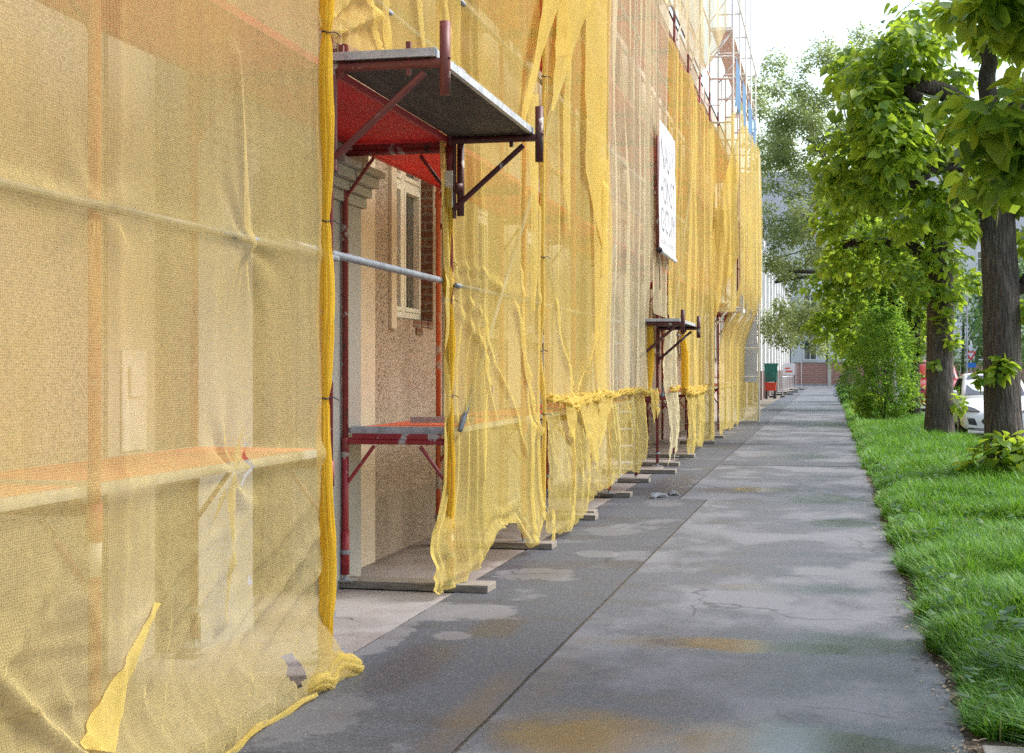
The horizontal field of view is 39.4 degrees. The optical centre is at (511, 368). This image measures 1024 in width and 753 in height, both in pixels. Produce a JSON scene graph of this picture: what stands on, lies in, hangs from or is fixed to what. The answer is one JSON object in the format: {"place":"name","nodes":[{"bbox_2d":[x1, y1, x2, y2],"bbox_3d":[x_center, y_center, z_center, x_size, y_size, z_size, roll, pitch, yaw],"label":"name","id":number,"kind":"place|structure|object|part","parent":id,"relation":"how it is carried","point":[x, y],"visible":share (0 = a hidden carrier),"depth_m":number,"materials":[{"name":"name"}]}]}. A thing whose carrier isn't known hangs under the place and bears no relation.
{"place":"outdoors","nodes":[
{"label":"outdoors","id":0,"kind":"place"},
{"bbox_2d":[233,387,797,724],"bbox_3d":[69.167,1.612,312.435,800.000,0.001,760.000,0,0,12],"label":"ground","id":1,"kind":"structure","parent":0,"point":[764,402],"depth_m":68.83,"materials":[{"name":"grey concrete"}]},
{"bbox_2d":[0,0,730,718],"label":"townhouse","id":2,"kind":"structure","parent":1,"relation":"on","point":[392,346],"depth_m":11.74,"materials":[{"name":"beige roughcast plaster"},{"name":"white plastic"},{"name":"glass"}]},
{"bbox_2d":[253,178,263,591],"bbox_3d":[-1.912,0.120,9.590,0.080,2.920,1.190,0,0,12],"label":"door","id":3,"kind":"structure","parent":2,"relation":"in","point":[253,178],"depth_m":10.08,"materials":[{"name":"metal"}]},
{"bbox_2d":[397,169,420,319],"bbox_3d":[-1.033,-1.350,13.118,0.081,1.760,1.230,0,0,12],"label":"window","id":4,"kind":"structure","parent":2,"relation":"in","point":[408,186],"depth_m":13.44,"materials":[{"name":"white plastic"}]},
{"bbox_2d":[468,143,506,339],"bbox_3d":[-0.326,-1.380,15.819,0.295,2.100,1.590,0,0,12],"label":"window","id":5,"kind":"structure","parent":2,"relation":"in","point":[479,143],"depth_m":15.92,"materials":[{"name":"white plastic"}]},
{"bbox_2d":[526,173,549,343],"bbox_3d":[0.247,-1.380,18.407,0.295,2.100,1.590,0,0,12],"label":"window","id":6,"kind":"structure","parent":2,"relation":"in","point":[527,173],"depth_m":18.41,"materials":[{"name":"white plastic"}]},
{"bbox_2d":[631,245,642,350],"bbox_3d":[2.451,-1.380,27.930,0.108,2.100,1.540,0,0,12],"label":"window","id":7,"kind":"structure","parent":2,"relation":"in","point":[634,245],"depth_m":28.23,"materials":[{"name":"white plastic"}]},
{"bbox_2d":[649,257,660,353],"bbox_3d":[3.078,-1.380,30.762,0.108,2.100,1.540,0,0,12],"label":"window","id":8,"kind":"structure","parent":2,"relation":"in","point":[650,295],"depth_m":30.08,"materials":[{"name":"white plastic"}]},
{"bbox_2d":[677,276,680,355],"bbox_3d":[4.332,-1.380,36.425,0.108,2.100,1.540,0,0,12],"label":"window","id":9,"kind":"structure","parent":2,"relation":"in","point":[678,338],"depth_m":35.68,"materials":[{"name":"white plastic"}]},
{"bbox_2d":[714,318,719,358],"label":"window","id":10,"kind":"structure","parent":2,"relation":"in","point":[715,357],"depth_m":47.03,"materials":[{"name":"white plastic"}]},
{"bbox_2d":[720,301,724,342],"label":"window","id":11,"kind":"structure","parent":2,"relation":"in","point":[723,301],"depth_m":49.84,"materials":[{"name":"white plastic"}]},
{"bbox_2d":[0,408,762,752],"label":"building strip","id":12,"kind":"object","parent":1,"relation":"on","point":[362,618],"visible":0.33,"depth_m":9.87,"materials":[{"name":"grey concrete"}]},
{"bbox_2d":[339,576,495,592],"bbox_3d":[-0.721,1.565,10.411,1.190,0.055,0.240,0,0,14],"label":"sole board","id":13,"kind":"object","parent":12,"relation":"on","point":[420,584],"visible":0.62,"depth_m":10.32,"materials":[{"name":"grey wood"}]},
{"bbox_2d":[0,0,737,750],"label":"scaffold","id":14,"kind":"object","parent":13,"relation":"on","point":[402,140],"visible":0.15,"depth_m":10.35,"materials":[{"name":"metal"}]},
{"bbox_2d":[0,0,364,752],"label":"safety net","id":15,"kind":"object","parent":14,"relation":"hanging from","point":[108,716],"visible":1,"depth_m":5.69,"materials":[{"name":"yellow fabric"}]},
{"bbox_2d":[317,0,460,67],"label":"safety net","id":16,"kind":"object","parent":14,"relation":"hanging from","point":[383,39],"visible":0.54,"depth_m":8.76,"materials":[{"name":"yellow fabric"}]},
{"bbox_2d":[333,20,543,218],"bbox_3d":[-0.389,-1.470,8.965,0.702,0.780,2.642,0,0,12],"label":"platform","id":17,"kind":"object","parent":14,"relation":"attached to","point":[440,90],"visible":0.93,"depth_m":8.60,"materials":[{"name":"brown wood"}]},
{"bbox_2d":[430,0,551,594],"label":"safety net","id":18,"kind":"object","parent":14,"relation":"hanging from","point":[519,289],"visible":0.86,"depth_m":11.04,"materials":[{"name":"yellow fabric"}]},
{"bbox_2d":[521,0,612,401],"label":"safety net","id":19,"kind":"object","parent":14,"relation":"hanging from","point":[574,21],"visible":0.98,"depth_m":14.44,"materials":[{"name":"yellow fabric"}]},
{"bbox_2d":[545,388,604,540],"bbox_3d":[0.620,0.890,14.160,0.175,1.366,2.782,0,0,13],"label":"safety net","id":20,"kind":"object","parent":19,"relation":"hanging from","point":[585,404],"visible":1,"depth_m":13.87,"materials":[{"name":"yellow fabric"}]},
{"bbox_2d":[605,0,650,395],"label":"safety net","id":21,"kind":"object","parent":14,"relation":"hanging from","point":[627,284],"visible":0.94,"depth_m":18.41,"materials":[{"name":"beige fabric"}]},
{"bbox_2d":[596,387,659,491],"bbox_3d":[1.456,0.791,17.883,0.167,1.132,5.150,0,0,13],"label":"safety net","id":22,"kind":"object","parent":21,"relation":"hanging from","point":[607,404],"visible":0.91,"depth_m":17.47,"materials":[{"name":"yellow fabric"}]},
{"bbox_2d":[644,0,668,388],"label":"safety net","id":23,"kind":"object","parent":14,"relation":"attached to","point":[659,89],"visible":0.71,"depth_m":21.61,"materials":[{"name":"beige fabric"}]},
{"bbox_2d":[656,121,676,288],"bbox_3d":[2.391,-2.410,22.009,0.091,2.500,2.310,0,0,12],"label":"banner","id":24,"kind":"object","parent":23,"relation":"hanging from","point":[665,199],"visible":1,"depth_m":21.69,"materials":[{"name":"white plastic"}]},
{"bbox_2d":[635,310,700,363],"bbox_3d":[2.362,-0.456,21.389,0.702,0.752,2.592,0,0,12],"label":"platform","id":25,"kind":"object","parent":14,"relation":"attached to","point":[682,324],"visible":0.87,"depth_m":20.27,"materials":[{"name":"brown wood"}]},
{"bbox_2d":[663,317,680,462],"bbox_3d":[2.646,0.354,23.483,0.160,2.407,1.504,0,0,14],"label":"safety net","id":26,"kind":"object","parent":14,"relation":"hanging from","point":[674,388],"visible":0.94,"depth_m":23.29,"materials":[{"name":"beige fabric"}]},
{"bbox_2d":[668,37,715,443],"bbox_3d":[3.580,-1.889,27.860,0.230,6.922,10.050,0,0,12],"label":"safety net","id":27,"kind":"object","parent":14,"relation":"attached to","point":[691,370],"visible":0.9,"depth_m":27.04,"materials":[{"name":"yellow fabric"}]},
{"bbox_2d":[683,385,707,453],"bbox_3d":[3.514,0.956,27.180,0.210,1.300,4.207,0,0,12],"label":"safety net","id":28,"kind":"object","parent":27,"relation":"hanging from","point":[698,441],"visible":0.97,"depth_m":26.88,"materials":[{"name":"yellow fabric"}]},
{"bbox_2d":[689,109,735,311],"bbox_3d":[4.543,-3.800,32.587,1.112,5.000,0.083,0,0,12],"label":"safety net","id":29,"kind":"object","parent":14,"relation":"hanging from","point":[721,144],"visible":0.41,"depth_m":32.52,"materials":[{"name":"yellow fabric"}]},
{"bbox_2d":[709,131,738,327],"bbox_3d":[4.781,-3.100,32.300,0.685,4.600,0.144,0,0,6],"label":"safety net","id":30,"kind":"object","parent":14,"relation":"hanging from","point":[725,242],"visible":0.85,"depth_m":32.28,"materials":[{"name":"yellow fabric"}]},
{"bbox_2d":[456,538,556,549],"bbox_3d":[-0.071,1.565,12.818,0.920,0.055,0.240,0,0,12],"label":"sole board","id":31,"kind":"object","parent":12,"relation":"on","point":[512,544],"visible":0.56,"depth_m":12.68,"materials":[{"name":"grey wood"}]},
{"bbox_2d":[546,512,597,519],"bbox_3d":[0.630,1.565,15.220,0.550,0.055,0.240,0,0,11],"label":"sole board","id":32,"kind":"object","parent":12,"relation":"on","point":[590,516],"visible":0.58,"depth_m":15.09,"materials":[{"name":"grey wood"}]},
{"bbox_2d":[557,509,597,512],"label":"sole board","id":33,"kind":"object","parent":12,"relation":"on","point":[592,510],"visible":0.24,"depth_m":15.50,"materials":[{"name":"grey wood"}]},
{"bbox_2d":[559,490,632,497],"bbox_3d":[1.048,1.562,17.919,0.900,0.060,0.260,0,0,12],"label":"sole board","id":34,"kind":"object","parent":12,"relation":"on","point":[623,494],"visible":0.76,"depth_m":17.76,"materials":[{"name":"grey wood"}]},
{"bbox_2d":[614,340,634,476],"bbox_3d":[1.656,0.510,20.988,0.383,2.122,0.101,0,0,-33],"label":"ladder","id":35,"kind":"object","parent":12,"relation":"on","point":[623,429],"visible":0.13,"depth_m":20.94,"materials":[{"name":"metal"}]},
{"bbox_2d":[618,477,650,482],"bbox_3d":[1.722,1.562,20.178,0.440,0.060,0.260,0,0,12],"label":"sole board","id":36,"kind":"object","parent":12,"relation":"on","point":[635,479],"visible":0.88,"depth_m":20.06,"materials":[{"name":"grey wood"}]},
{"bbox_2d":[603,468,676,473],"bbox_3d":[1.955,1.562,21.968,1.120,0.060,0.260,0,0,12],"label":"sole board","id":37,"kind":"object","parent":12,"relation":"on","point":[657,471],"visible":0.65,"depth_m":21.82,"materials":[{"name":"grey wood"}]},
{"bbox_2d":[641,461,679,465],"bbox_3d":[2.410,1.562,23.610,0.700,0.060,0.260,0,0,12],"label":"sole board","id":38,"kind":"object","parent":12,"relation":"on","point":[652,463],"visible":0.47,"depth_m":23.49,"materials":[{"name":"grey wood"}]},
{"bbox_2d":[647,453,694,457],"bbox_3d":[2.878,1.562,25.861,0.840,0.060,0.260,0,0,12],"label":"sole board","id":39,"kind":"object","parent":12,"relation":"on","point":[680,455],"visible":0.93,"depth_m":25.73,"materials":[{"name":"grey wood"}]},
{"bbox_2d":[680,440,715,443],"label":"sole board","id":40,"kind":"object","parent":12,"relation":"on","point":[704,442],"visible":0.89,"depth_m":30.38,"materials":[{"name":"grey wood"}]},
{"bbox_2d":[691,435,723,437],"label":"sole board","id":41,"kind":"object","parent":12,"relation":"on","point":[718,436],"visible":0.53,"depth_m":32.91,"materials":[{"name":"grey wood"}]},
{"bbox_2d":[735,239,790,406],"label":"pilaster house","id":42,"kind":"structure","parent":1,"relation":"on","point":[770,290],"depth_m":85.04,"materials":[{"name":"paint"}]},
{"bbox_2d":[765,383,775,398],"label":"mortar box","id":43,"kind":"object","parent":1,"relation":"on","point":[770,386],"visible":1,"depth_m":76.55,"materials":[{"name":"red plastic"}]},
{"bbox_2d":[764,363,777,398],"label":"rubble chute","id":44,"kind":"object","parent":1,"relation":"on","point":[771,369],"visible":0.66,"depth_m":77.48,"materials":[{"name":"green paint"}]},
{"bbox_2d":[769,377,784,396],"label":"site barrier","id":45,"kind":"object","parent":1,"relation":"on","point":[777,388],"visible":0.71,"depth_m":80.59,"materials":[{"name":"metal"}]},
{"bbox_2d":[772,377,792,394],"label":"site barrier","id":46,"kind":"object","parent":1,"relation":"on","point":[786,383],"visible":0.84,"depth_m":88.88,"materials":[{"name":"metal"}]},
{"bbox_2d":[777,376,797,392],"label":"site barrier","id":47,"kind":"object","parent":1,"relation":"on","point":[792,391],"visible":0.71,"depth_m":96.85,"materials":[{"name":"metal"}]},
{"bbox_2d":[781,363,797,390],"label":"site barrier","id":48,"kind":"object","parent":1,"relation":"on","point":[789,368],"visible":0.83,"depth_m":106.01,"materials":[{"name":"metal"}]},
{"bbox_2d":[800,296,837,361],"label":"yew tree","id":49,"kind":"object","parent":1,"relation":"on","point":[816,337],"visible":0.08,"depth_m":139.12,"materials":[{"name":"green plant"}]},
{"bbox_2d":[924,294,963,360],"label":"street tree","id":50,"kind":"object","parent":1,"relation":"on","point":[955,310],"visible":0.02,"depth_m":119.16,"materials":[{"name":"green plant"}]},
{"bbox_2d":[922,265,982,375],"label":"street tree","id":51,"kind":"object","parent":1,"relation":"on","point":[963,370],"visible":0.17,"depth_m":112.88,"materials":[{"name":"green plant"}]},
{"bbox_2d":[953,247,1023,382],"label":"street tree","id":52,"kind":"object","parent":1,"relation":"on","point":[979,352],"visible":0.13,"depth_m":108.71,"materials":[{"name":"green plant"}]},
{"bbox_2d":[963,258,1023,368],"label":"street tree","id":53,"kind":"object","parent":1,"relation":"on","point":[980,309],"visible":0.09,"depth_m":76.06,"materials":[{"name":"green plant"}]},
{"bbox_2d":[217,387,967,752],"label":"pavement","id":54,"kind":"structure","parent":0,"point":[746,609],"depth_m":8.38,"materials":[{"name":"concrete"}]},
{"bbox_2d":[191,387,807,752],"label":"pavement trench patch","id":55,"kind":"object","parent":54,"relation":"on","point":[451,673],"visible":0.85,"depth_m":8.46,"materials":[{"name":"grey asphalt"}]},
{"bbox_2d":[645,492,667,497],"bbox_3d":[1.801,1.558,17.751,0.139,0.062,0.339,0,0,41],"label":"crumpled rag","id":56,"kind":"object","parent":55,"relation":"on","point":[654,495],"visible":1,"depth_m":17.68,"materials":[{"name":"grey fabric"}]},
{"bbox_2d":[668,490,678,494],"bbox_3d":[2.039,1.564,18.147,0.131,0.050,0.320,0,0,-4],"label":"crumpled rag","id":57,"kind":"object","parent":55,"relation":"on","point":[672,492],"visible":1,"depth_m":18.06,"materials":[{"name":"grey fabric"}]},
{"bbox_2d":[661,0,759,421],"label":"scaffold extension","id":58,"kind":"object","parent":55,"relation":"on","point":[728,53],"visible":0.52,"depth_m":35.18,"materials":[{"name":"silver metal"}]},
{"bbox_2d":[665,0,702,66],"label":"safety net","id":59,"kind":"object","parent":58,"relation":"hanging from","point":[694,32],"visible":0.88,"depth_m":26.32,"materials":[{"name":"beige fabric"}]},
{"bbox_2d":[679,0,727,83],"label":"safety net","id":60,"kind":"object","parent":58,"relation":"hanging from","point":[714,16],"visible":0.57,"depth_m":27.87,"materials":[{"name":"beige fabric"}]},
{"bbox_2d":[735,58,740,113],"bbox_3d":[5.258,-6.543,33.404,0.054,1.155,1.461,0,0,13],"label":"blue tarpaulin","id":61,"kind":"object","parent":58,"relation":"hanging from","point":[738,99],"visible":1,"depth_m":33.55,"materials":[{"name":"blue plastic"}]},
{"bbox_2d":[719,102,762,434],"bbox_3d":[6.220,-2.445,38.516,0.611,8.121,10.100,0,0,12],"label":"safety net","id":62,"kind":"object","parent":58,"relation":"hanging from","point":[749,239],"visible":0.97,"depth_m":37.32,"materials":[{"name":"yellow fabric"}]},
{"bbox_2d":[724,313,757,381],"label":"tarpaulin","id":63,"kind":"object","parent":62,"relation":"attached to","point":[751,361],"visible":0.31,"depth_m":43.40,"materials":[{"name":"grey fabric"}]},
{"bbox_2d":[734,173,760,309],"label":"safety net","id":64,"kind":"object","parent":62,"relation":"attached to","point":[742,254],"visible":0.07,"depth_m":43.62,"materials":[{"name":"yellow fabric"}]},
{"bbox_2d":[742,82,745,125],"bbox_3d":[5.822,-6.574,35.891,0.035,1.092,1.461,0,0,12],"label":"blue tarpaulin","id":65,"kind":"object","parent":58,"relation":"hanging from","point":[744,102],"visible":0.86,"depth_m":35.82,"materials":[{"name":"blue plastic"}]},
{"bbox_2d":[739,377,760,420],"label":"safety net","id":66,"kind":"object","parent":58,"relation":"hanging from","point":[749,389],"visible":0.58,"depth_m":43.51,"materials":[{"name":"yellow fabric"}]},
{"bbox_2d":[748,99,752,143],"bbox_3d":[6.423,-6.606,38.604,0.052,1.029,1.920,0,0,12],"label":"blue tarpaulin","id":67,"kind":"object","parent":58,"relation":"hanging from","point":[750,129],"visible":0.84,"depth_m":38.38,"materials":[{"name":"blue plastic"}]},
{"bbox_2d":[753,115,755,142],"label":"blue tarpaulin","id":68,"kind":"object","parent":58,"relation":"hanging from","point":[754,130],"visible":0.73,"depth_m":40.76,"materials":[{"name":"blue plastic"}]},
{"bbox_2d":[789,362,803,389],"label":"site barrier","id":69,"kind":"object","parent":55,"relation":"on","point":[801,376],"visible":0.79,"depth_m":109.84,"materials":[{"name":"metal"}]},
{"bbox_2d":[721,461,857,466],"bbox_3d":[4.672,1.591,24.110,2.220,0.001,1.100,0,0,12],"label":"pavement cross patch","id":70,"kind":"object","parent":54,"relation":"on","point":[797,463],"visible":1,"depth_m":24.10,"materials":[{"name":"concrete"}]},
{"bbox_2d":[790,334,802,361],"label":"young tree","id":71,"kind":"object","parent":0,"point":[793,351],"visible":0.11,"depth_m":139.57,"materials":[{"name":"green plant"}]},
{"bbox_2d":[669,0,1023,171],"label":"sky","id":72,"kind":"structure","parent":0,"point":[791,24],"materials":[{"name":"white"}]},
{"bbox_2d":[796,386,903,386],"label":"cross street","id":73,"kind":"structure","parent":0,"point":[823,386],"depth_m":130.16,"materials":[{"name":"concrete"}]},
{"bbox_2d":[738,171,1023,361],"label":"white house","id":74,"kind":"structure","parent":0,"point":[800,355],"depth_m":146.95,"materials":[{"name":"paint"}]},
{"bbox_2d":[803,293,815,313],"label":"window","id":75,"kind":"structure","parent":74,"relation":"in","point":[811,298],"depth_m":146.86,"materials":[{"name":"white paint"}]},
{"bbox_2d":[803,339,816,360],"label":"window","id":76,"kind":"structure","parent":74,"relation":"in","point":[806,357],"depth_m":146.86,"materials":[{"name":"white paint"}]},
{"bbox_2d":[803,253,816,274],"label":"window","id":77,"kind":"structure","parent":74,"relation":"in","point":[807,268],"depth_m":146.88,"materials":[{"name":"white paint"}]},
{"bbox_2d":[976,250,980,271],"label":"window","id":78,"kind":"structure","parent":74,"relation":"in","point":[978,252],"depth_m":143.28,"materials":[{"name":"white paint"}]},
{"bbox_2d":[790,361,1023,385],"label":"brick wall","id":79,"kind":"structure","parent":0,"point":[817,374],"depth_m":136.76,"materials":[{"name":"brick"}]},
{"bbox_2d":[870,387,983,439],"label":"street","id":80,"kind":"structure","parent":0,"point":[923,411],"depth_m":36.59,"materials":[{"name":"grey asphalt"}]},
{"bbox_2d":[776,294,967,372],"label":"street lamp","id":81,"kind":"object","parent":80,"relation":"on","point":[966,329],"visible":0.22,"depth_m":95.65,"materials":[{"name":"grey metal"}]},
{"bbox_2d":[920,360,962,405],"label":"parked car","id":82,"kind":"object","parent":80,"relation":"on","point":[922,370],"visible":0.05,"depth_m":54.83,"materials":[{"name":"red paint"}]},
{"bbox_2d":[965,341,975,372],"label":"give way sign","id":83,"kind":"object","parent":80,"relation":"on","point":[971,354],"visible":0.88,"depth_m":95.62,"materials":[{"name":"metal"}]},
{"bbox_2d":[953,373,1023,434],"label":"parked car","id":84,"kind":"object","parent":80,"relation":"on","point":[972,418],"visible":0.34,"depth_m":32.88,"materials":[{"name":"white paint"}]},
{"bbox_3d":[10.792,0.400,34.636,0.130,0.400,2.200,0,0,12],"label":"side window","id":85,"kind":"part","parent":84,"relation":"part of","materials":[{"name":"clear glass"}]},
{"bbox_2d":[835,385,1023,752],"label":"grass","id":86,"kind":"structure","parent":0,"point":[997,719],"depth_m":11.04,"materials":[{"name":"green plant"}]},
{"bbox_2d":[747,20,895,400],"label":"robinia tree","id":87,"kind":"object","parent":86,"relation":"on","point":[780,145],"visible":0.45,"depth_m":63.44,"materials":[{"name":"green plant"}]},
{"bbox_2d":[832,366,865,403],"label":"shrub","id":88,"kind":"object","parent":86,"relation":"on","point":[842,392],"visible":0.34,"depth_m":64.11,"materials":[{"name":"green plant"}]},
{"bbox_2d":[821,290,894,391],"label":"linden tree","id":89,"kind":"object","parent":86,"relation":"on","point":[835,354],"visible":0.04,"depth_m":70.32,"materials":[{"name":"green plant"}]},
{"bbox_2d":[850,393,883,414],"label":"shrub","id":90,"kind":"object","parent":86,"relation":"on","point":[854,403],"visible":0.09,"depth_m":45.51,"materials":[{"name":"green plant"}]},
{"bbox_2d":[821,244,927,402],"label":"linden tree","id":91,"kind":"object","parent":86,"relation":"on","point":[834,344],"visible":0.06,"depth_m":55.09,"materials":[{"name":"green plant"}]},
{"bbox_2d":[799,208,962,415],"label":"linden tree","id":92,"kind":"object","parent":86,"relation":"on","point":[915,316],"visible":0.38,"depth_m":43.09,"materials":[{"name":"green plant"}]},
{"bbox_2d":[837,291,925,420],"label":"shrub","id":93,"kind":"object","parent":86,"relation":"on","point":[899,353],"visible":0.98,"depth_m":40.89,"materials":[{"name":"green plant"}]},
{"bbox_2d":[801,116,982,434],"bbox_3d":[9.040,-2.026,31.239,5.310,7.353,2.808,0,0,0],"label":"linden tree","id":94,"kind":"object","parent":86,"relation":"on","point":[940,287],"visible":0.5,"depth_m":30.89,"materials":[{"name":"green plant"}]},
{"bbox_2d":[802,0,1023,475],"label":"linden tree","id":95,"kind":"object","parent":86,"relation":"on","point":[890,99],"visible":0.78,"depth_m":19.19,"materials":[{"name":"green plant"}]},
{"bbox_2d":[853,454,986,752],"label":"leaf litter","id":96,"kind":"object","parent":86,"relation":"on","point":[950,697],"visible":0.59,"depth_m":7.34,"materials":[{"name":"plant"}]},
{"bbox_2d":[861,436,1023,707],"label":"weeds","id":97,"kind":"object","parent":86,"relation":"on","point":[1003,616],"visible":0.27,"depth_m":9.48,"materials":[{"name":"green plant"}]},
{"bbox_2d":[920,0,1023,221],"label":"linden tree","id":98,"kind":"object","parent":86,"relation":"on","point":[994,134],"visible":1,"depth_m":7.94,"materials":[{"name":"green plant"}]},
{"bbox_2d":[982,745,1023,752],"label":"kerb slab","id":99,"kind":"structure","parent":86,"relation":"on","point":[993,749],"depth_m":5.89,"materials":[{"name":"concrete"}]}
]}

